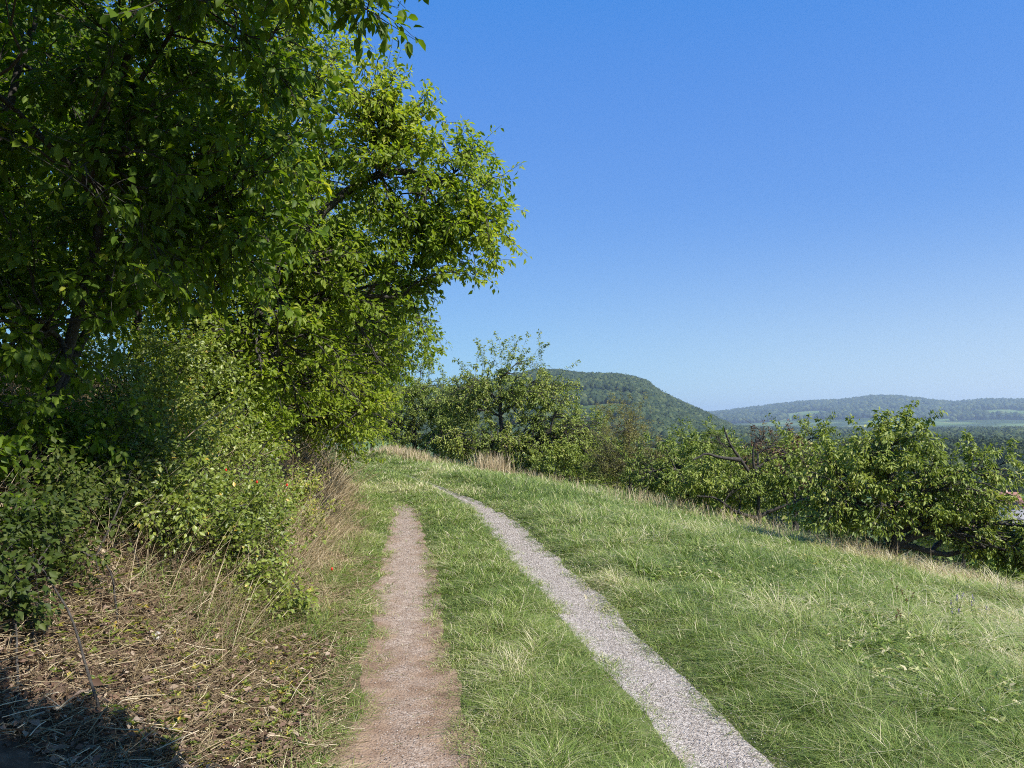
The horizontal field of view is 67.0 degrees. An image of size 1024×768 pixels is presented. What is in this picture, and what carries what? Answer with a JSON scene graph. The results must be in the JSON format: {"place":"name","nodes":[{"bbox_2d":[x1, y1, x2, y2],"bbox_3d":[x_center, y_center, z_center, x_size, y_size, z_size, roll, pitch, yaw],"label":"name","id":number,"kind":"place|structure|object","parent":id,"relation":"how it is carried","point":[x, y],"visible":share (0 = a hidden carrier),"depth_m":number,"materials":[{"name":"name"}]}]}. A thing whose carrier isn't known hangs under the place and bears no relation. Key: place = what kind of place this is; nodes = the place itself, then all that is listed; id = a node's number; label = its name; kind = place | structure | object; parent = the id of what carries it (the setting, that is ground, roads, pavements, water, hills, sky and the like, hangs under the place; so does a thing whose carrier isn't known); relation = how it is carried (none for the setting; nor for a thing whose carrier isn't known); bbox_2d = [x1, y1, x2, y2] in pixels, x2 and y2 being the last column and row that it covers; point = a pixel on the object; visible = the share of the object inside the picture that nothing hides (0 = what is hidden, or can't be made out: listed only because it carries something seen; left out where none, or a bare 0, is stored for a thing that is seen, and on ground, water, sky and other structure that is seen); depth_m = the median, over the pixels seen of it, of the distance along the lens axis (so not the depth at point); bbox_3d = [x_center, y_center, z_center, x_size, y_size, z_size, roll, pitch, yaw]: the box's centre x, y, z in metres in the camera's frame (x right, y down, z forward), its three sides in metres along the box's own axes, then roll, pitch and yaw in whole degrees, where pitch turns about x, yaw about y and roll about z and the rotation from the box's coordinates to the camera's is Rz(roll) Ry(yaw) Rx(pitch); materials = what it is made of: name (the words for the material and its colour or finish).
{"place":"outdoors","nodes":[
{"label":"outdoors","id":0,"kind":"place"},
{"bbox_2d":[365,444,454,463],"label":"tall dry grass","id":1,"kind":"structure","parent":0,"point":[418,455],"depth_m":30.63,"materials":[{"name":"plant"}]},
{"bbox_2d":[460,447,522,474],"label":"tall dry grass","id":2,"kind":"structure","parent":0,"point":[492,463],"depth_m":29.65,"materials":[{"name":"plant"}]},
{"bbox_2d":[0,386,1023,767],"bbox_3d":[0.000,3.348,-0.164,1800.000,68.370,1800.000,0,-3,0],"label":"ground","id":3,"kind":"structure","parent":0,"point":[14,756],"depth_m":4.12,"materials":[{"name":"green plant"}]},
{"bbox_2d":[0,34,76,256],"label":"hedgerow tree","id":4,"kind":"object","parent":3,"relation":"on","point":[24,99],"visible":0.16,"depth_m":6.45,"materials":[{"name":"green plant"}]},
{"bbox_2d":[0,477,103,720],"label":"hazel shrub","id":5,"kind":"object","parent":3,"relation":"on","point":[13,534],"visible":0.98,"depth_m":3.56,"materials":[{"name":"green plant"}]},
{"bbox_2d":[6,689,110,726],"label":"fallen branch","id":6,"kind":"object","parent":3,"relation":"on","point":[42,712],"visible":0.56,"depth_m":3.18,"materials":[{"name":"brown wood"}]},
{"bbox_2d":[0,429,133,619],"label":"hazel shrub","id":7,"kind":"object","parent":3,"relation":"on","point":[74,553],"visible":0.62,"depth_m":4.32,"materials":[{"name":"green plant"}]},
{"bbox_2d":[0,204,153,403],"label":"hedge shrub","id":8,"kind":"object","parent":3,"relation":"on","point":[116,335],"visible":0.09,"depth_m":7.82,"materials":[{"name":"green plant"}]},
{"bbox_2d":[0,0,158,330],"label":"hedgerow tree","id":9,"kind":"object","parent":3,"relation":"on","point":[23,181],"visible":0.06,"depth_m":8.14,"materials":[{"name":"green plant"}]},
{"bbox_2d":[0,238,162,548],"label":"hazel shrub","id":10,"kind":"object","parent":3,"relation":"on","point":[23,438],"visible":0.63,"depth_m":5.00,"materials":[{"name":"green plant"}]},
{"bbox_2d":[8,20,197,354],"bbox_3d":[-8.040,-3.474,13.784,5.784,7.084,5.874,2,-3,-30],"label":"hedgerow tree","id":11,"kind":"object","parent":3,"relation":"on","point":[96,290],"visible":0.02,"depth_m":12.96,"materials":[{"name":"green plant"}]},
{"bbox_2d":[87,545,132,591],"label":"fallen branch","id":12,"kind":"object","parent":3,"relation":"on","point":[102,550],"visible":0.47,"depth_m":4.70,"materials":[{"name":"brown wood"}]},
{"bbox_2d":[59,392,186,569],"bbox_3d":[-2.755,0.678,5.332,1.197,1.271,0.917,-2,-3,34],"label":"hazel shrub","id":13,"kind":"object","parent":3,"relation":"on","point":[113,507],"visible":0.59,"depth_m":5.19,"materials":[{"name":"green plant"}]},
{"bbox_2d":[9,313,264,441],"bbox_3d":[-3.266,0.052,6.994,2.225,1.597,1.595,3,-4,-44],"label":"bramble shrub","id":14,"kind":"object","parent":3,"relation":"on","point":[136,368],"visible":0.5,"depth_m":7.11,"materials":[{"name":"green plant"}]},
{"bbox_2d":[35,370,299,582],"bbox_3d":[-2.659,0.704,5.779,1.880,1.731,2.036,0,-3,0],"label":"bramble shrub","id":15,"kind":"object","parent":3,"relation":"on","point":[143,508],"visible":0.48,"depth_m":5.61,"materials":[{"name":"green plant"}]},
{"bbox_2d":[103,407,247,571],"bbox_3d":[-2.557,0.777,5.731,1.373,1.252,1.028,-3,-4,43],"label":"bramble shrub","id":16,"kind":"object","parent":3,"relation":"on","point":[191,476],"visible":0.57,"depth_m":5.60,"materials":[{"name":"green plant"}]},
{"bbox_2d":[156,398,239,465],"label":"fallen branch","id":17,"kind":"object","parent":16,"relation":"on","point":[202,424],"visible":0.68,"depth_m":6.03,"materials":[{"name":"brown wood"}]},
{"bbox_2d":[0,477,355,767],"bbox_3d":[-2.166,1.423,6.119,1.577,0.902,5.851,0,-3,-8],"label":"ground weeds","id":18,"kind":"object","parent":3,"relation":"on","point":[273,723],"visible":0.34,"depth_m":4.09,"materials":[{"name":"green plant"}]},
{"bbox_2d":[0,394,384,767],"bbox_3d":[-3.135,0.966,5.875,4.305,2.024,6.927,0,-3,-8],"label":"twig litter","id":19,"kind":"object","parent":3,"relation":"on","point":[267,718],"visible":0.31,"depth_m":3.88,"materials":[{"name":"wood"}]},
{"bbox_2d":[0,342,384,767],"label":"dry grass","id":20,"kind":"structure","parent":3,"relation":"on","point":[351,508],"depth_m":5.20,"materials":[{"name":"plant"}]},
{"bbox_2d":[121,284,290,477],"bbox_3d":[-4.537,0.058,11.579,2.883,3.385,2.532,-1,-3,28],"label":"hedge shrub","id":21,"kind":"object","parent":3,"relation":"on","point":[274,397],"visible":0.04,"depth_m":11.44,"materials":[{"name":"green plant"}]},
{"bbox_2d":[83,367,332,625],"bbox_3d":[-2.403,0.843,6.400,2.336,1.943,2.083,0,-3,0],"label":"rose shrub","id":22,"kind":"object","parent":3,"relation":"on","point":[303,601],"visible":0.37,"depth_m":6.22,"materials":[{"name":"green plant"}]},
{"bbox_2d":[110,297,307,480],"bbox_3d":[-3.515,0.248,8.954,2.286,2.526,1.903,0,-3,0],"label":"hazel shrub","id":23,"kind":"object","parent":3,"relation":"on","point":[266,423],"visible":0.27,"depth_m":8.70,"materials":[{"name":"green plant"}]},
{"bbox_2d":[0,0,428,492],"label":"hedgerow tree","id":24,"kind":"object","parent":3,"relation":"on","point":[130,111],"visible":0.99,"depth_m":4.95,"materials":[{"name":"green plant"}]},
{"bbox_2d":[179,442,297,590],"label":"bramble shrub","id":25,"kind":"object","parent":3,"relation":"on","point":[245,535],"visible":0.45,"depth_m":6.02,"materials":[{"name":"green plant"}]},
{"bbox_2d":[184,386,315,529],"bbox_3d":[-2.766,0.858,7.815,1.614,1.699,1.826,0,-3,0],"label":"bramble shrub","id":26,"kind":"object","parent":3,"relation":"on","point":[241,437],"visible":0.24,"depth_m":7.75,"materials":[{"name":"green plant"}]},
{"bbox_2d":[124,449,378,651],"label":"bank grass","id":27,"kind":"structure","parent":3,"relation":"on","point":[355,549],"depth_m":5.54,"materials":[{"name":"plant"}]},
{"bbox_2d":[22,0,531,446],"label":"hedgerow tree","id":28,"kind":"object","parent":3,"relation":"on","point":[435,231],"visible":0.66,"depth_m":9.22,"materials":[{"name":"green plant"}]},
{"bbox_2d":[283,382,322,454],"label":"hedge shrub","id":29,"kind":"object","parent":3,"relation":"on","point":[296,434],"visible":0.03,"depth_m":16.22,"materials":[{"name":"green plant"}]},
{"bbox_2d":[266,460,345,544],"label":"bramble shrub","id":30,"kind":"object","parent":3,"relation":"on","point":[321,513],"visible":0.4,"depth_m":9.04,"materials":[{"name":"green plant"}]},
{"bbox_2d":[162,122,452,471],"bbox_3d":[-4.038,-1.746,13.867,5.923,6.566,4.750,0,-3,0],"label":"hedgerow tree","id":31,"kind":"object","parent":3,"relation":"on","point":[367,400],"visible":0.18,"depth_m":13.27,"materials":[{"name":"green plant"}]},
{"bbox_2d":[218,222,430,458],"bbox_3d":[-4.790,-1.260,19.891,5.385,6.287,5.141,-1,-3,22],"label":"hedgerow tree","id":32,"kind":"object","parent":3,"relation":"on","point":[397,408],"visible":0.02,"depth_m":19.34,"materials":[{"name":"green plant"}]},
{"bbox_2d":[362,375,416,450],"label":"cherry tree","id":33,"kind":"object","parent":3,"relation":"on","point":[387,421],"visible":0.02,"depth_m":41.83,"materials":[{"name":"green plant"}]},
{"bbox_2d":[328,504,489,767],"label":"dirt wheel track","id":34,"kind":"structure","parent":3,"relation":"on","point":[426,748],"depth_m":4.82,"materials":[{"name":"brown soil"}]},
{"bbox_2d":[372,353,484,460],"bbox_3d":[-4.209,1.191,36.984,6.083,5.478,4.386,0,-3,0],"label":"cherry tree","id":35,"kind":"object","parent":3,"relation":"on","point":[410,434],"visible":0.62,"depth_m":36.32,"materials":[{"name":"green plant"}]},
{"bbox_2d":[423,413,568,476],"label":"hedge shrub","id":36,"kind":"object","parent":3,"relation":"on","point":[528,464],"visible":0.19,"depth_m":38.12,"materials":[{"name":"green plant"}]},
{"bbox_2d":[424,328,619,476],"bbox_3d":[0.409,0.840,33.165,8.280,6.437,5.062,0,-3,0],"label":"cherry tree","id":37,"kind":"object","parent":3,"relation":"on","point":[511,397],"visible":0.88,"depth_m":32.53,"materials":[{"name":"green plant"}]},
{"bbox_2d":[123,452,954,767],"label":"short grass","id":38,"kind":"structure","parent":3,"relation":"on","point":[419,490],"depth_m":5.24,"materials":[{"name":"green plant"}]},
{"bbox_2d":[357,461,803,767],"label":"gravel wheel track","id":39,"kind":"structure","parent":3,"relation":"on","point":[680,684],"depth_m":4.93,"materials":[{"name":"grey gravel"}]},
{"bbox_2d":[524,437,643,495],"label":"hedge shrub","id":40,"kind":"object","parent":3,"relation":"on","point":[572,463],"visible":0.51,"depth_m":30.80,"materials":[{"name":"green plant"}]},
{"bbox_2d":[554,460,615,487],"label":"valley tree","id":41,"kind":"object","parent":3,"relation":"on","point":[580,475],"visible":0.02,"depth_m":49.69,"materials":[{"name":"green plant"}]},
{"bbox_2d":[527,401,651,488],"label":"cherry tree","id":42,"kind":"object","parent":3,"relation":"on","point":[605,421],"visible":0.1,"depth_m":35.88,"materials":[{"name":"green plant"}]},
{"bbox_2d":[578,387,685,497],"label":"willow tree","id":43,"kind":"object","parent":3,"relation":"on","point":[620,466],"visible":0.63,"depth_m":26.98,"materials":[{"name":"green plant"}]},
{"bbox_2d":[317,447,1023,767],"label":"meadow grass","id":44,"kind":"structure","parent":3,"relation":"on","point":[520,486],"depth_m":6.70,"materials":[{"name":"green plant"}]},
{"bbox_2d":[617,428,750,507],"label":"cherry tree","id":45,"kind":"object","parent":3,"relation":"on","point":[650,480],"visible":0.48,"depth_m":22.03,"materials":[{"name":"green plant"}]},
{"bbox_2d":[419,452,975,575],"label":"tall dry grass","id":46,"kind":"structure","parent":3,"relation":"on","point":[689,507],"depth_m":17.91,"materials":[{"name":"plant"}]},
{"bbox_2d":[646,425,765,521],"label":"valley tree","id":47,"kind":"object","parent":3,"relation":"on","point":[713,506],"visible":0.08,"depth_m":43.57,"materials":[{"name":"green plant"}]},
{"bbox_2d":[655,415,775,510],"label":"cherry tree","id":48,"kind":"object","parent":3,"relation":"on","point":[703,438],"visible":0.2,"depth_m":30.08,"materials":[{"name":"green plant"}]},
{"bbox_2d":[433,424,1023,489],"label":"valley wood","id":49,"kind":"object","parent":3,"relation":"on","point":[651,445],"visible":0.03,"depth_m":714.23,"materials":[{"name":"green plant"}]},
{"bbox_2d":[658,418,859,530],"bbox_3d":[5.840,2.172,18.604,4.750,2.713,2.341,0,-3,0],"label":"cherry tree","id":50,"kind":"object","parent":3,"relation":"on","point":[736,485],"visible":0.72,"depth_m":18.09,"materials":[{"name":"green plant"}]},
{"bbox_2d":[515,494,1023,741],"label":"meadow weeds","id":51,"kind":"object","parent":3,"relation":"on","point":[880,642],"visible":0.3,"depth_m":6.08,"materials":[{"name":"green plant"}]},
{"bbox_2d":[762,502,791,529],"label":"valley tree","id":52,"kind":"object","parent":3,"relation":"on","point":[774,522],"visible":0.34,"depth_m":197.80,"materials":[{"name":"green plant"}]},
{"bbox_2d":[735,419,831,531],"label":"plum tree","id":53,"kind":"object","parent":3,"relation":"on","point":[780,452],"visible":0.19,"depth_m":20.13,"materials":[{"name":"green plant"}]},
{"bbox_2d":[785,512,822,537],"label":"valley tree","id":54,"kind":"object","parent":3,"relation":"on","point":[800,528],"visible":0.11,"depth_m":174.24,"materials":[{"name":"green plant"}]},
{"bbox_2d":[732,411,888,533],"bbox_3d":[8.951,3.240,23.521,5.453,4.895,2.994,0,-3,0],"label":"cherry tree","id":55,"kind":"object","parent":3,"relation":"on","point":[824,430],"visible":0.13,"depth_m":23.61,"materials":[{"name":"green plant"}]},
{"bbox_2d":[811,528,859,548],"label":"valley tree","id":56,"kind":"object","parent":3,"relation":"on","point":[830,537],"visible":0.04,"depth_m":49.42,"materials":[{"name":"green plant"}]},
{"bbox_2d":[838,529,871,549],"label":"valley tree","id":57,"kind":"object","parent":3,"relation":"on","point":[867,542],"visible":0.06,"depth_m":118.34,"materials":[{"name":"green plant"}]},
{"bbox_2d":[890,578,898,606],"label":"dock plant","id":58,"kind":"object","parent":3,"relation":"on","point":[894,592],"visible":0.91,"depth_m":7.51,"materials":[{"name":"green plant"}]},
{"bbox_2d":[894,609,902,635],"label":"dock plant","id":59,"kind":"object","parent":3,"relation":"on","point":[900,619],"visible":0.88,"depth_m":6.13,"materials":[{"name":"green plant"}]},
{"bbox_2d":[777,400,1023,577],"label":"cherry tree","id":60,"kind":"object","parent":3,"relation":"on","point":[934,517],"visible":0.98,"depth_m":13.87,"materials":[{"name":"green plant"}]},
{"bbox_2d":[853,496,958,567],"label":"valley tree","id":61,"kind":"object","parent":3,"relation":"on","point":[874,541],"visible":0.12,"depth_m":49.50,"materials":[{"name":"green plant"}]},
{"bbox_2d":[900,589,914,608],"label":"dock plant","id":62,"kind":"object","parent":3,"relation":"on","point":[905,599],"visible":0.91,"depth_m":6.99,"materials":[{"name":"green plant"}]},
{"bbox_2d":[838,434,1023,485],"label":"riverside wood","id":63,"kind":"object","parent":3,"relation":"on","point":[952,441],"visible":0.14,"depth_m":460.68,"materials":[{"name":"green plant"}]},
{"bbox_2d":[949,608,960,629],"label":"violet flower","id":64,"kind":"object","parent":3,"relation":"on","point":[952,619],"visible":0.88,"depth_m":6.43,"materials":[{"name":"green plant"}]},
{"bbox_2d":[950,593,963,621],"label":"violet flower","id":65,"kind":"object","parent":3,"relation":"on","point":[957,605],"visible":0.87,"depth_m":6.92,"materials":[{"name":"green plant"}]},
{"bbox_2d":[899,460,1016,571],"bbox_3d":[14.689,5.358,26.021,3.802,5.846,4.184,1,-3,-26],"label":"cherry tree","id":66,"kind":"object","parent":3,"relation":"on","point":[931,539],"visible":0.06,"depth_m":25.43,"materials":[{"name":"green plant"}]},
{"bbox_2d":[968,594,986,624],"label":"violet flower","id":67,"kind":"object","parent":3,"relation":"on","point":[973,599],"visible":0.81,"depth_m":7.22,"materials":[{"name":"green plant"}]},
{"bbox_2d":[947,554,1014,582],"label":"valley tree","id":68,"kind":"object","parent":3,"relation":"on","point":[960,556],"visible":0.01,"depth_m":73.78,"materials":[{"name":"green plant"}]},
{"bbox_2d":[947,544,1023,587],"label":"valley tree","id":69,"kind":"object","parent":3,"relation":"on","point":[972,566],"visible":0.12,"depth_m":46.36,"materials":[{"name":"green plant"}]},
{"bbox_2d":[989,511,1023,572],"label":"cherry tree","id":70,"kind":"object","parent":3,"relation":"on","point":[1020,531],"visible":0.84,"depth_m":13.43,"materials":[{"name":"green plant"}]},
{"bbox_2d":[991,509,1023,533],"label":"village house","id":71,"kind":"structure","parent":3,"relation":"on","point":[1020,512],"depth_m":201.85,"materials":[{"name":"white paint"}]},
{"bbox_2d":[996,490,1021,510],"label":"village house","id":72,"kind":"structure","parent":3,"relation":"on","point":[1015,493],"depth_m":296.25,"materials":[{"name":"ceramic"}]},
{"bbox_2d":[1001,481,1023,494],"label":"valley tree","id":73,"kind":"object","parent":3,"relation":"on","point":[1020,489],"visible":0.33,"depth_m":354.10,"materials":[{"name":"green plant"}]},
{"bbox_2d":[1007,500,1023,509],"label":"village house","id":74,"kind":"structure","parent":3,"relation":"on","point":[1013,504],"depth_m":257.24,"materials":[{"name":"ceramic"}]},
{"bbox_2d":[0,0,1023,410],"label":"sky","id":75,"kind":"structure","parent":0,"point":[730,204],"materials":[{"name":"blue"}]},
{"bbox_2d":[305,389,1023,440],"bbox_3d":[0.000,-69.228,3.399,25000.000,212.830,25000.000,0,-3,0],"label":"hills","id":76,"kind":"structure","parent":0,"point":[939,422],"depth_m":3632.43,"materials":[{"name":"green plant"}]},
{"bbox_2d":[374,368,774,444],"bbox_3d":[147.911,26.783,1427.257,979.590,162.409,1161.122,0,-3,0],"label":"hill forest","id":77,"kind":"object","parent":76,"relation":"on","point":[667,410],"visible":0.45,"depth_m":1238.31,"materials":[{"name":"green plant"}]},
{"bbox_2d":[699,421,1023,446],"bbox_3d":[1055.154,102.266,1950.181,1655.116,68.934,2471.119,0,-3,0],"label":"valley woods","id":78,"kind":"object","parent":76,"relation":"on","point":[1007,432],"visible":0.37,"depth_m":1274.71,"materials":[{"name":"green plant"}]},
{"bbox_2d":[707,394,1023,423],"bbox_3d":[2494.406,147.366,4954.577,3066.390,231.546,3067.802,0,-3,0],"label":"ridge forest","id":79,"kind":"object","parent":76,"relation":"on","point":[860,407],"visible":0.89,"depth_m":4414.28,"materials":[{"name":"green plant"}]},
{"bbox_2d":[811,535,1023,591],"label":"tall dry grass","id":80,"kind":"structure","parent":0,"point":[910,558],"depth_m":12.57,"materials":[{"name":"plant"}]}
]}

